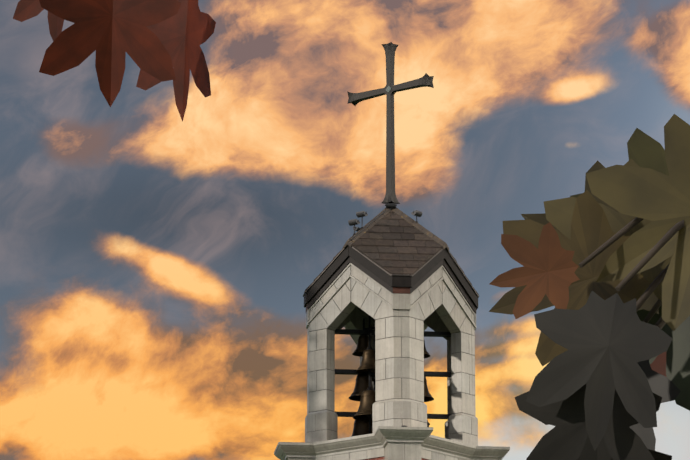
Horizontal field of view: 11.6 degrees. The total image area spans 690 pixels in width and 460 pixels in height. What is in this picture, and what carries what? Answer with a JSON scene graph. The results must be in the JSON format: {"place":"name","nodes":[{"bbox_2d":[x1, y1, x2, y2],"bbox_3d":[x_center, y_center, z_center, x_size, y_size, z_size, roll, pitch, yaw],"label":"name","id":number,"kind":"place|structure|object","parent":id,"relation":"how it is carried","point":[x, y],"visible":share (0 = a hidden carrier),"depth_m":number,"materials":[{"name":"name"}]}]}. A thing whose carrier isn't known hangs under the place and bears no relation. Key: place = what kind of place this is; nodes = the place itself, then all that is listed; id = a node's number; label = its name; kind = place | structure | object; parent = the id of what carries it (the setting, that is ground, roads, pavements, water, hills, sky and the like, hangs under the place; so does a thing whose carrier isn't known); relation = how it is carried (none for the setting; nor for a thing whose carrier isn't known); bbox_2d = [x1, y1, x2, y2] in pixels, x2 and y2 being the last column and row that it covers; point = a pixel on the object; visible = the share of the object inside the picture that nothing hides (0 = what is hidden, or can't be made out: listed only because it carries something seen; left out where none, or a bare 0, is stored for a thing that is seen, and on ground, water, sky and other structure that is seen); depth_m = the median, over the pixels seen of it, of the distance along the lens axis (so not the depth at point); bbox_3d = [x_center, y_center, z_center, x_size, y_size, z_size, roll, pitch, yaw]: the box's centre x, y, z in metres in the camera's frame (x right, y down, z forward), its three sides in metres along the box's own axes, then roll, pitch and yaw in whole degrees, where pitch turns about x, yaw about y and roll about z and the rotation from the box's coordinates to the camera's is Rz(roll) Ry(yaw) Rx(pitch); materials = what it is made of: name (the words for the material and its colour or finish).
{"place":"outdoors","nodes":[
{"label":"outdoors","id":0,"kind":"place"},
{"bbox_2d":[13,0,215,121],"bbox_3d":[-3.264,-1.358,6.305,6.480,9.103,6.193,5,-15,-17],"label":"leaves","id":1,"kind":"object","parent":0,"point":[157,41],"visible":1,"depth_m":4.56,"materials":[{"name":"red plant"}]},
{"bbox_2d":[0,0,689,459],"label":"sky","id":2,"kind":"structure","parent":0,"point":[156,267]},
{"bbox_2d":[274,425,509,459],"bbox_3d":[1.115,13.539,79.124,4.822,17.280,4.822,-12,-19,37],"label":"cornice","id":3,"kind":"structure","parent":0,"point":[404,442],"depth_m":79.88,"materials":[{"name":"stone"}]},
{"bbox_2d":[305,263,477,445],"bbox_3d":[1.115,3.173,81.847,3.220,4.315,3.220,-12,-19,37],"label":"bell tower wall","id":4,"kind":"structure","parent":3,"relation":"on","point":[352,296],"depth_m":81.02,"materials":[{"name":"beige stone"}]},
{"bbox_2d":[303,245,478,313],"bbox_3d":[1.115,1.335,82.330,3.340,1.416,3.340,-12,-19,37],"label":"roof fascia","id":5,"kind":"structure","parent":4,"relation":"attached to","point":[342,260],"depth_m":81.28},
{"bbox_2d":[305,202,478,294],"bbox_3d":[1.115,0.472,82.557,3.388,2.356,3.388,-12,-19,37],"label":"belfry roof slates","id":6,"kind":"object","parent":4,"relation":"on","point":[394,241],"visible":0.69,"depth_m":81.41,"materials":[{"name":"stone"}]},
{"bbox_2d":[348,203,421,240],"bbox_3d":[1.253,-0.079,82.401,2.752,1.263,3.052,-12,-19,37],"label":"floodlights","id":7,"kind":"object","parent":6,"relation":"on","point":[362,214],"visible":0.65,"depth_m":81.92,"materials":[{"name":"grey metal"}]},
{"bbox_2d":[347,42,433,203],"bbox_3d":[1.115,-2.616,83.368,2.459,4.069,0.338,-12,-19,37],"label":"cross","id":8,"kind":"object","parent":6,"relation":"on","point":[390,89],"visible":0.98,"depth_m":83.33,"materials":[{"name":"metal"}]},
{"bbox_2d":[334,315,451,436],"bbox_3d":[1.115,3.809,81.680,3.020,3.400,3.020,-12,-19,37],"label":"bells","id":9,"kind":"object","parent":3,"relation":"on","point":[363,393],"visible":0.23,"depth_m":81.51,"materials":[{"name":"brown metal"}]},
{"bbox_2d":[489,114,689,459],"bbox_3d":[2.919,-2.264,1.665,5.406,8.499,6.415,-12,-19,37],"label":"maple tree","id":10,"kind":"object","parent":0,"point":[603,259],"visible":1,"depth_m":1.76,"materials":[{"name":"green plant"}]}
]}

